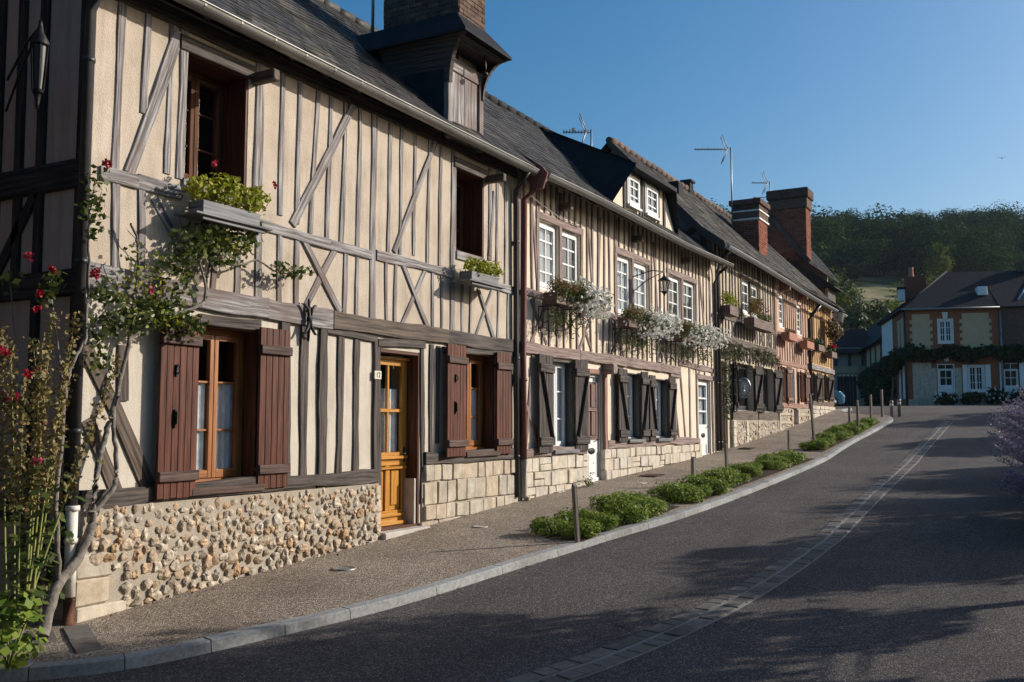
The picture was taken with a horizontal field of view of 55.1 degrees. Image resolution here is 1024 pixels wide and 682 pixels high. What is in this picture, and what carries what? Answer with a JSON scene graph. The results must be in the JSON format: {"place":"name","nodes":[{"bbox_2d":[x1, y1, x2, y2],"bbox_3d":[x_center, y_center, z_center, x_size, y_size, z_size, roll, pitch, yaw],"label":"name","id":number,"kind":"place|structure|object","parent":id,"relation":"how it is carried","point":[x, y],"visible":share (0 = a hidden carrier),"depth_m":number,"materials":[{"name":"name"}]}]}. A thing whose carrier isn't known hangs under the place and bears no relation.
{"place":"outdoors","nodes":[
{"label":"outdoors","id":0,"kind":"place"},
{"bbox_2d":[0,408,888,661],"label":"pavement","id":1,"kind":"structure","parent":0,"point":[448,549],"depth_m":9.42,"materials":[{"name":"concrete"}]},
{"bbox_2d":[0,323,23,619],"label":"hollyhock","id":2,"kind":"object","parent":1,"relation":"on","point":[3,399],"visible":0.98,"depth_m":6.63,"materials":[{"name":"green plant"}]},
{"bbox_2d":[0,337,29,626],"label":"hollyhock","id":3,"kind":"object","parent":1,"relation":"on","point":[13,435],"visible":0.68,"depth_m":6.82,"materials":[{"name":"green plant"}]},
{"bbox_2d":[0,374,46,631],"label":"hollyhock","id":4,"kind":"object","parent":1,"relation":"on","point":[19,508],"visible":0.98,"depth_m":6.50,"materials":[{"name":"green plant"}]},
{"bbox_2d":[0,585,48,671],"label":"mallow plant","id":5,"kind":"object","parent":1,"relation":"on","point":[20,645],"visible":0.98,"depth_m":6.23,"materials":[{"name":"green plant"}]},
{"bbox_2d":[3,337,51,623],"bbox_3d":[-3.260,0.928,6.595,0.308,1.928,0.276,2,-5,-21],"label":"hollyhock","id":6,"kind":"object","parent":1,"relation":"on","point":[38,396],"visible":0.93,"depth_m":6.66,"materials":[{"name":"green plant"}]},
{"bbox_2d":[10,337,56,621],"bbox_3d":[-3.226,0.944,6.733,0.306,1.960,0.294,-3,-6,29],"label":"hollyhock","id":7,"kind":"object","parent":1,"relation":"on","point":[40,452],"visible":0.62,"depth_m":6.74,"materials":[{"name":"green plant"}]},
{"bbox_2d":[7,304,61,618],"bbox_3d":[-3.314,0.840,6.838,0.250,2.205,0.305,-4,-6,39],"label":"hollyhock","id":8,"kind":"object","parent":1,"relation":"on","point":[50,348],"visible":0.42,"depth_m":6.89,"materials":[{"name":"green plant"}]},
{"bbox_2d":[0,251,80,613],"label":"rose bush","id":9,"kind":"object","parent":1,"relation":"on","point":[49,296],"visible":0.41,"depth_m":7.59,"materials":[{"name":"green plant"}]},
{"bbox_2d":[11,361,74,610],"bbox_3d":[-3.106,0.963,6.465,0.358,1.686,0.346,-3,-6,29],"label":"hollyhock","id":10,"kind":"object","parent":1,"relation":"on","point":[46,493],"visible":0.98,"depth_m":6.50,"materials":[{"name":"green plant"}]},
{"bbox_2d":[20,311,83,620],"bbox_3d":[-3.155,0.824,6.709,0.382,2.116,0.283,3,-6,-33],"label":"hollyhock","id":11,"kind":"object","parent":1,"relation":"on","point":[62,363],"visible":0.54,"depth_m":6.79,"materials":[{"name":"green plant"}]},
{"bbox_2d":[27,624,101,653],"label":"gutter slabs","id":12,"kind":"structure","parent":1,"relation":"on","point":[82,638],"depth_m":7.13,"materials":[{"name":"concrete"}]},
{"bbox_2d":[21,353,121,617],"bbox_3d":[-2.947,0.950,6.618,0.601,1.775,0.273,3,-6,-31],"label":"hollyhock","id":13,"kind":"object","parent":1,"relation":"on","point":[76,471],"visible":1,"depth_m":6.63,"materials":[{"name":"green plant"}]},
{"bbox_2d":[545,421,880,541],"bbox_3d":[5.816,2.312,20.244,0.670,1.379,21.500,-3,-6,29],"label":"planting bed","id":14,"kind":"object","parent":1,"relation":"on","point":[767,472],"visible":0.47,"depth_m":14.53,"materials":[{"name":"soil"}]},
{"bbox_2d":[529,516,570,536],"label":"hedge bush","id":15,"kind":"object","parent":14,"relation":"on","point":[541,524],"visible":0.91,"depth_m":11.14,"materials":[{"name":"green plant"}]},
{"bbox_2d":[553,507,597,527],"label":"hedge bush","id":16,"kind":"object","parent":14,"relation":"on","point":[567,514],"visible":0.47,"depth_m":11.62,"materials":[{"name":"green plant"}]},
{"bbox_2d":[571,483,579,542],"bbox_3d":[0.702,1.927,10.717,0.110,0.739,0.048,4,-6,-36],"label":"wooden stake","id":17,"kind":"object","parent":14,"relation":"on","point":[575,512],"visible":0.81,"depth_m":10.70,"materials":[{"name":"grey wood"}]},
{"bbox_2d":[559,518,602,537],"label":"hedge bush","id":18,"kind":"object","parent":14,"relation":"on","point":[589,530],"visible":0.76,"depth_m":10.91,"materials":[{"name":"green plant"}]},
{"bbox_2d":[579,511,618,530],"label":"hedge bush","id":19,"kind":"object","parent":14,"relation":"on","point":[601,518],"visible":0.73,"depth_m":11.36,"materials":[{"name":"green plant"}]},
{"bbox_2d":[587,492,635,513],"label":"hedge bush","id":20,"kind":"object","parent":14,"relation":"on","point":[600,502],"visible":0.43,"depth_m":12.51,"materials":[{"name":"green plant"}]},
{"bbox_2d":[600,500,653,523],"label":"hedge bush","id":21,"kind":"object","parent":14,"relation":"on","point":[617,509],"visible":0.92,"depth_m":11.96,"materials":[{"name":"green plant"}]},
{"bbox_2d":[618,494,666,517],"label":"hedge bush","id":22,"kind":"object","parent":14,"relation":"on","point":[644,503],"visible":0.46,"depth_m":12.44,"materials":[{"name":"green plant"}]},
{"bbox_2d":[644,481,690,499],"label":"hedge bush","id":23,"kind":"object","parent":14,"relation":"on","point":[658,491],"visible":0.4,"depth_m":13.91,"materials":[{"name":"green plant"}]},
{"bbox_2d":[662,482,704,502],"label":"hedge bush","id":24,"kind":"object","parent":14,"relation":"on","point":[672,493],"visible":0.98,"depth_m":13.60,"materials":[{"name":"green plant"}]},
{"bbox_2d":[674,473,713,488],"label":"hedge bush","id":25,"kind":"object","parent":14,"relation":"on","point":[695,480],"visible":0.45,"depth_m":14.73,"materials":[{"name":"green plant"}]},
{"bbox_2d":[699,476,732,493],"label":"hedge bush","id":26,"kind":"object","parent":14,"relation":"on","point":[719,486],"visible":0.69,"depth_m":14.49,"materials":[{"name":"green plant"}]},
{"bbox_2d":[702,467,741,486],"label":"hedge bush","id":27,"kind":"object","parent":14,"relation":"on","point":[732,480],"visible":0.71,"depth_m":15.59,"materials":[{"name":"green plant"}]},
{"bbox_2d":[722,461,755,473],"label":"hedge bush","id":28,"kind":"object","parent":14,"relation":"on","point":[741,466],"visible":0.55,"depth_m":17.17,"materials":[{"name":"green plant"}]},
{"bbox_2d":[743,465,762,476],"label":"hedge bush","id":29,"kind":"object","parent":14,"relation":"on","point":[753,472],"visible":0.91,"depth_m":17.01,"materials":[{"name":"green plant"}]},
{"bbox_2d":[762,459,788,469],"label":"hedge bush","id":30,"kind":"object","parent":14,"relation":"on","point":[777,464],"visible":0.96,"depth_m":18.29,"materials":[{"name":"green plant"}]},
{"bbox_2d":[778,451,805,463],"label":"hedge bush","id":31,"kind":"object","parent":14,"relation":"on","point":[796,457],"visible":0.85,"depth_m":19.33,"materials":[{"name":"green plant"}]},
{"bbox_2d":[808,394,815,441],"bbox_3d":[6.978,1.911,22.777,0.191,1.372,0.057,3,-6,-31],"label":"wooden stake","id":32,"kind":"object","parent":14,"relation":"on","point":[812,418],"visible":0.79,"depth_m":22.76,"materials":[{"name":"grey wood"}]},
{"bbox_2d":[805,439,830,449],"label":"hedge bush","id":33,"kind":"object","parent":14,"relation":"on","point":[822,444],"visible":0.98,"depth_m":22.40,"materials":[{"name":"green plant"}]},
{"bbox_2d":[21,406,1023,681],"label":"road","id":34,"kind":"structure","parent":0,"point":[949,520],"depth_m":8.17,"materials":[{"name":"grey asphalt"}]},
{"bbox_2d":[0,408,892,681],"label":"kerb","id":35,"kind":"structure","parent":34,"relation":"on","point":[43,670],"depth_m":7.86,"materials":[{"name":"concrete"}]},
{"bbox_2d":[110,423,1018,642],"bbox_3d":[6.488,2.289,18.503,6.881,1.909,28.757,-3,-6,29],"label":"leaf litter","id":36,"kind":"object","parent":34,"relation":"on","point":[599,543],"visible":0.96,"depth_m":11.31,"materials":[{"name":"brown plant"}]},
{"bbox_2d":[499,421,952,681],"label":"drain channel","id":37,"kind":"object","parent":34,"relation":"on","point":[745,597],"visible":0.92,"depth_m":8.21,"materials":[{"name":"stone"}]},
{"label":"verge","id":38,"kind":"structure","parent":34,"relation":"on","visible":0},
{"bbox_2d":[986,394,1023,453],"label":"russian sage","id":39,"kind":"object","parent":38,"relation":"on","point":[1015,414],"visible":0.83,"depth_m":14.38,"materials":[{"name":"purple plant"}]},
{"bbox_2d":[988,385,1023,431],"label":"russian sage","id":40,"kind":"object","parent":38,"relation":"on","point":[1019,408],"visible":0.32,"depth_m":17.02,"materials":[{"name":"purple plant"}]},
{"bbox_2d":[990,421,1023,472],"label":"russian sage","id":41,"kind":"object","parent":38,"relation":"on","point":[1018,455],"visible":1,"depth_m":12.22,"materials":[{"name":"purple plant"}]},
{"bbox_2d":[997,463,1023,502],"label":"russian sage","id":42,"kind":"object","parent":38,"relation":"on","point":[1016,478],"visible":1,"depth_m":10.94,"materials":[{"name":"purple plant"}]},
{"bbox_2d":[329,0,1023,221],"label":"sky","id":43,"kind":"structure","parent":0,"point":[910,105],"materials":[{"name":"blue"}]},
{"bbox_2d":[834,267,1015,318],"bbox_3d":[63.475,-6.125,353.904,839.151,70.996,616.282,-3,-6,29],"label":"hill","id":44,"kind":"structure","parent":0,"point":[876,286],"depth_m":176.16,"materials":[{"name":"green plant"}]},
{"bbox_2d":[835,287,856,328],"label":"hill tree","id":45,"kind":"object","parent":44,"relation":"on","point":[841,301],"visible":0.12,"depth_m":110.97,"materials":[{"name":"green plant"}]},
{"bbox_2d":[836,277,866,326],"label":"hill tree","id":46,"kind":"object","parent":44,"relation":"on","point":[846,289],"visible":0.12,"depth_m":127.80,"materials":[{"name":"green plant"}]},
{"bbox_2d":[840,299,891,329],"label":"hill tree","id":47,"kind":"object","parent":44,"relation":"on","point":[853,322],"visible":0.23,"depth_m":103.43,"materials":[{"name":"green plant"}]},
{"bbox_2d":[711,198,1023,280],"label":"forest","id":48,"kind":"object","parent":44,"relation":"on","point":[986,240],"visible":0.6,"depth_m":188.46,"materials":[{"name":"green plant"}]},
{"bbox_2d":[859,298,903,330],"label":"hill tree","id":49,"kind":"object","parent":44,"relation":"on","point":[892,307],"visible":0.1,"depth_m":111.99,"materials":[{"name":"green plant"}]},
{"bbox_2d":[828,266,936,323],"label":"scrub","id":50,"kind":"object","parent":44,"relation":"on","point":[837,276],"visible":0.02,"depth_m":168.69,"materials":[{"name":"green plant"}]},
{"bbox_2d":[921,239,954,283],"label":"hill tree","id":51,"kind":"object","parent":44,"relation":"on","point":[937,251],"visible":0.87,"depth_m":177.03,"materials":[{"name":"green plant"}]},
{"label":"ground","id":52,"kind":"structure","parent":0,"visible":0},
{"bbox_2d":[0,0,539,625],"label":"half timbered house","id":53,"kind":"structure","parent":52,"relation":"on","point":[360,386],"depth_m":9.77,"materials":[{"name":"beige paint"}]},
{"bbox_2d":[5,20,49,111],"bbox_3d":[-4.014,-2.150,8.121,0.146,0.720,1.102,4,-6,-36],"label":"wall lantern","id":54,"kind":"object","parent":53,"relation":"attached to","point":[39,44],"depth_m":7.72,"materials":[{"name":"metal"}]},
{"bbox_2d":[36,158,316,637],"bbox_3d":[-2.783,0.447,8.624,0.318,3.685,3.045,-3,-6,29],"label":"climbing rose","id":55,"kind":"object","parent":53,"relation":"attached to","point":[180,317],"visible":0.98,"depth_m":8.07,"materials":[{"name":"green plant"}]},
{"bbox_2d":[184,70,223,183],"bbox_3d":[-3.060,-2.013,9.402,0.115,1.152,0.770,-3,-6,29],"label":"window","id":56,"kind":"structure","parent":53,"relation":"in","point":[195,80],"depth_m":9.46,"materials":[{"name":"brown wood"}]},
{"bbox_2d":[195,329,243,481],"bbox_3d":[-2.848,0.622,9.295,0.115,1.462,0.820,-3,-6,29],"label":"window","id":57,"kind":"structure","parent":53,"relation":"in","point":[220,404],"depth_m":9.41,"materials":[{"name":"brown wood"}]},
{"bbox_2d":[173,159,277,233],"bbox_3d":[-2.600,-1.325,9.020,0.388,0.571,1.023,-3,-6,29],"label":"window box","id":58,"kind":"object","parent":53,"relation":"attached to","point":[202,208],"visible":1,"depth_m":8.92,"materials":[{"name":"plant"}]},
{"bbox_2d":[379,355,409,526],"bbox_3d":[-1.484,1.188,11.707,0.146,2.020,0.760,-3,-6,29],"label":"door","id":59,"kind":"structure","parent":53,"relation":"in","point":[393,463],"depth_m":11.82,"materials":[{"name":"orange wood"}]},
{"bbox_2d":[456,180,463,251],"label":"window","id":60,"kind":"structure","parent":53,"relation":"in","point":[460,185],"depth_m":13.64,"materials":[{"name":"brown wood"}]},
{"bbox_2d":[466,355,484,449],"bbox_3d":[-0.605,0.844,13.370,0.115,1.292,0.790,-3,-6,29],"label":"window","id":61,"kind":"structure","parent":53,"relation":"in","point":[474,396],"depth_m":13.55,"materials":[{"name":"brown wood"}]},
{"bbox_2d":[451,256,505,290],"bbox_3d":[-0.401,-0.901,12.985,0.355,0.401,0.955,-3,-6,29],"label":"window box","id":62,"kind":"object","parent":53,"relation":"attached to","point":[481,277],"visible":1,"depth_m":12.87,"materials":[{"name":"wood"}]},
{"bbox_2d":[339,82,733,500],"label":"half timbered house","id":63,"kind":"structure","parent":52,"relation":"on","point":[598,218],"depth_m":17.39,"materials":[{"name":"yellow paint"}]},
{"bbox_2d":[539,221,554,291],"bbox_3d":[0.519,-1.305,15.355,0.115,1.092,0.700,-3,-6,29],"label":"window","id":64,"kind":"structure","parent":63,"relation":"in","point":[546,241],"depth_m":15.46,"materials":[{"name":"white paint"}]},
{"bbox_2d":[553,362,564,446],"bbox_3d":[0.670,1.024,15.600,0.115,1.412,0.820,-3,-6,29],"label":"window","id":65,"kind":"structure","parent":63,"relation":"in","point":[559,375],"depth_m":15.80,"materials":[{"name":"white paint"}]},
{"bbox_2d":[562,230,576,285],"bbox_3d":[0.909,-1.235,16.061,0.115,1.112,0.720,-3,-6,29],"label":"window","id":66,"kind":"structure","parent":63,"relation":"in","point":[567,235],"depth_m":16.25,"materials":[{"name":"white paint"}]},
{"bbox_2d":[538,275,614,338],"bbox_3d":[1.053,-0.543,15.314,0.722,0.942,1.964,-3,-6,29],"label":"window box","id":67,"kind":"object","parent":63,"relation":"attached to","point":[582,299],"visible":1,"depth_m":15.16,"materials":[{"name":"plant"}]},
{"bbox_2d":[586,378,599,481],"bbox_3d":[1.334,1.510,16.589,0.109,1.788,0.576,-3,-6,29],"label":"door","id":68,"kind":"structure","parent":63,"relation":"in","point":[592,387],"depth_m":16.68,"materials":[{"name":"white paint"}]},
{"bbox_2d":[617,255,628,314],"bbox_3d":[2.008,-0.996,18.046,0.115,1.132,0.720,-3,-6,29],"label":"window","id":69,"kind":"structure","parent":63,"relation":"in","point":[622,271],"depth_m":18.17,"materials":[{"name":"white paint"}]},
{"bbox_2d":[628,375,634,437],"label":"window","id":70,"kind":"structure","parent":63,"relation":"in","point":[630,397],"depth_m":18.42,"materials":[{"name":"white paint"}]},
{"bbox_2d":[634,262,645,308],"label":"window","id":71,"kind":"structure","parent":63,"relation":"in","point":[640,293],"depth_m":18.91,"materials":[{"name":"white paint"}]},
{"bbox_2d":[612,304,683,357],"bbox_3d":[2.579,-0.204,18.039,0.752,0.930,2.464,-3,-6,29],"label":"window box","id":72,"kind":"object","parent":63,"relation":"attached to","point":[646,322],"visible":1,"depth_m":17.69,"materials":[{"name":"plant"}]},
{"bbox_2d":[633,270,670,295],"bbox_3d":[2.615,-1.091,18.464,0.758,0.483,0.226,1,-5,-7],"label":"wall lantern","id":73,"kind":"object","parent":63,"relation":"attached to","point":[664,278],"depth_m":18.45,"materials":[{"name":"metal"}]},
{"bbox_2d":[656,381,662,436],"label":"window","id":74,"kind":"structure","parent":63,"relation":"in","point":[658,390],"depth_m":19.74,"materials":[{"name":"white paint"}]},
{"bbox_2d":[669,276,678,325],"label":"window","id":75,"kind":"structure","parent":63,"relation":"in","point":[674,280],"depth_m":20.68,"materials":[{"name":"white paint"}]},
{"bbox_2d":[683,281,692,321],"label":"window","id":76,"kind":"structure","parent":63,"relation":"in","point":[686,284],"depth_m":21.51,"materials":[{"name":"white paint"}]},
{"bbox_2d":[667,319,731,369],"bbox_3d":[3.969,0.049,20.563,0.744,1.010,2.755,-3,-6,29],"label":"window box","id":77,"kind":"object","parent":63,"relation":"attached to","point":[705,337],"visible":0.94,"depth_m":20.30,"materials":[{"name":"plant"}]},
{"bbox_2d":[698,381,709,455],"bbox_3d":[4.231,1.761,21.899,0.151,1.708,0.756,-3,-6,29],"label":"door","id":78,"kind":"structure","parent":63,"relation":"in","point":[703,430],"depth_m":22.05,"materials":[{"name":"white paint"}]},
{"bbox_2d":[601,137,847,451],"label":"half timbered house","id":79,"kind":"structure","parent":52,"relation":"on","point":[750,253],"depth_m":25.61,"materials":[{"name":"beige paint"}]},
{"bbox_2d":[694,134,732,227],"bbox_3d":[6.068,-4.796,29.513,1.111,2.824,0.264,0,-5,0],"label":"antenna","id":80,"kind":"object","parent":79,"relation":"on","point":[730,149],"visible":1,"depth_m":29.52,"materials":[{"name":"metal"}]},
{"bbox_2d":[720,289,738,317],"bbox_3d":[5.140,-0.892,23.138,0.326,0.606,0.831,-3,-6,29],"label":"window box","id":81,"kind":"object","parent":79,"relation":"attached to","point":[730,310],"visible":1,"depth_m":22.93,"materials":[{"name":"plant"}]},
{"bbox_2d":[734,364,748,410],"bbox_3d":[5.707,1.179,24.844,0.115,1.192,1.760,-3,-6,29],"label":"window","id":82,"kind":"structure","parent":79,"relation":"in","point":[743,408],"depth_m":25.38,"materials":[{"name":"white glass"}]},
{"bbox_2d":[739,372,750,397],"bbox_3d":[5.970,1.124,25.162,0.372,0.687,0.113,0,-5,-2],"label":"hanging sign","id":83,"kind":"object","parent":79,"relation":"attached to","point":[744,386],"visible":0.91,"depth_m":25.18,"materials":[{"name":"silver metal"}]},
{"bbox_2d":[742,281,748,316],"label":"window","id":84,"kind":"structure","parent":79,"relation":"in","point":[745,313],"depth_m":25.46,"materials":[{"name":"white paint"}]},
{"bbox_2d":[721,339,780,443],"bbox_3d":[6.162,1.425,25.023,0.321,2.710,5.459,-3,-6,29],"label":"climbing vine","id":85,"kind":"object","parent":79,"relation":"attached to","point":[733,352],"visible":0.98,"depth_m":23.29,"materials":[{"name":"green plant"}]},
{"bbox_2d":[744,292,773,332],"bbox_3d":[6.371,-0.736,25.197,0.416,0.925,2.030,-3,-6,29],"label":"window box","id":86,"kind":"object","parent":79,"relation":"attached to","point":[762,324],"visible":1,"depth_m":24.77,"materials":[{"name":"wood"}]},
{"bbox_2d":[773,277,810,430],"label":"half timbered house","id":87,"kind":"structure","parent":52,"relation":"on","point":[790,307],"depth_m":29.45,"materials":[{"name":"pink paint"}]},
{"bbox_2d":[781,328,797,341],"bbox_3d":[8.019,-0.184,28.320,0.281,0.356,1.086,-3,-6,29],"label":"window box","id":88,"kind":"object","parent":87,"relation":"attached to","point":[789,336],"visible":1,"depth_m":28.05,"materials":[{"name":"ceramic"}]},
{"bbox_2d":[799,337,813,349],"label":"window box","id":89,"kind":"object","parent":87,"relation":"attached to","point":[806,343],"visible":1,"depth_m":30.04,"materials":[{"name":"ceramic"}]},
{"bbox_2d":[766,187,842,329],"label":"gabled house","id":90,"kind":"structure","parent":52,"relation":"on","point":[789,230],"depth_m":37.39,"materials":[{"name":"brick"}]},
{"bbox_2d":[806,297,834,417],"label":"half timbered house","id":91,"kind":"structure","parent":52,"relation":"on","point":[820,369],"depth_m":32.71,"materials":[{"name":"paint"}]},
{"bbox_2d":[812,338,824,351],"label":"window box","id":92,"kind":"object","parent":91,"relation":"attached to","point":[819,345],"visible":0.97,"depth_m":31.62,"materials":[{"name":"wood"}]},
{"bbox_2d":[825,343,837,358],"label":"window box","id":93,"kind":"object","parent":91,"relation":"attached to","point":[830,353],"visible":0.99,"depth_m":33.38,"materials":[{"name":"wood"}]},
{"bbox_2d":[822,309,843,343],"bbox_3d":[10.937,-0.491,33.347,0.649,1.229,0.588,2,-5,-21],"label":"hanging basket","id":94,"kind":"object","parent":91,"relation":"hanging from","point":[832,334],"visible":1,"depth_m":33.25,"materials":[{"name":"green plant"}]},
{"bbox_2d":[833,329,869,405],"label":"gate house","id":95,"kind":"structure","parent":52,"relation":"on","point":[850,343],"depth_m":72.12,"materials":[{"name":"beige paint"}]},
{"bbox_2d":[837,313,889,405],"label":"cottage","id":96,"kind":"structure","parent":52,"relation":"on","point":[872,347],"depth_m":69.73,"materials":[{"name":"beige paint"}]},
{"bbox_2d":[877,267,1001,405],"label":"corner house","id":97,"kind":"structure","parent":52,"relation":"on","point":[951,308],"depth_m":54.88,"materials":[{"name":"beige paint"}]},
{"bbox_2d":[856,342,1023,405],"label":"climbing vine","id":98,"kind":"object","parent":97,"relation":"attached to","point":[873,380],"visible":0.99,"depth_m":54.77,"materials":[{"name":"green plant"}]},
{"bbox_2d":[938,319,952,342],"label":"window","id":99,"kind":"structure","parent":97,"relation":"in","point":[944,326],"depth_m":54.85,"materials":[{"name":"white paint"}]},
{"bbox_2d":[938,365,953,397],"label":"door","id":100,"kind":"structure","parent":97,"relation":"in","point":[945,372],"depth_m":54.65,"materials":[{"name":"white paint"}]},
{"bbox_2d":[968,366,983,390],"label":"window","id":101,"kind":"structure","parent":97,"relation":"in","point":[976,378],"depth_m":54.30,"materials":[{"name":"white paint"}]},
{"bbox_2d":[933,390,958,404],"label":"rose bush","id":102,"kind":"object","parent":52,"relation":"on","point":[948,399],"visible":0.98,"depth_m":53.38,"materials":[{"name":"green plant"}]},
{"bbox_2d":[959,391,983,405],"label":"rose bush","id":103,"kind":"object","parent":52,"relation":"on","point":[973,398],"visible":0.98,"depth_m":53.11,"materials":[{"name":"green plant"}]},
{"bbox_2d":[982,387,1009,404],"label":"rose bush","id":104,"kind":"object","parent":52,"relation":"on","point":[997,397],"visible":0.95,"depth_m":52.84,"materials":[{"name":"green plant"}]},
{"bbox_2d":[979,261,1023,404],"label":"brick house","id":105,"kind":"structure","parent":52,"relation":"on","point":[1006,288],"depth_m":54.14,"materials":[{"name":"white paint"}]},
{"bbox_2d":[1004,363,1018,401],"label":"door","id":106,"kind":"structure","parent":105,"relation":"in","point":[1010,369],"depth_m":53.93,"materials":[{"name":"white paint"}]},
{"bbox_2d":[1007,386,1023,404],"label":"rose bush","id":107,"kind":"object","parent":52,"relation":"on","point":[1013,397],"visible":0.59,"depth_m":52.68,"materials":[{"name":"green plant"}]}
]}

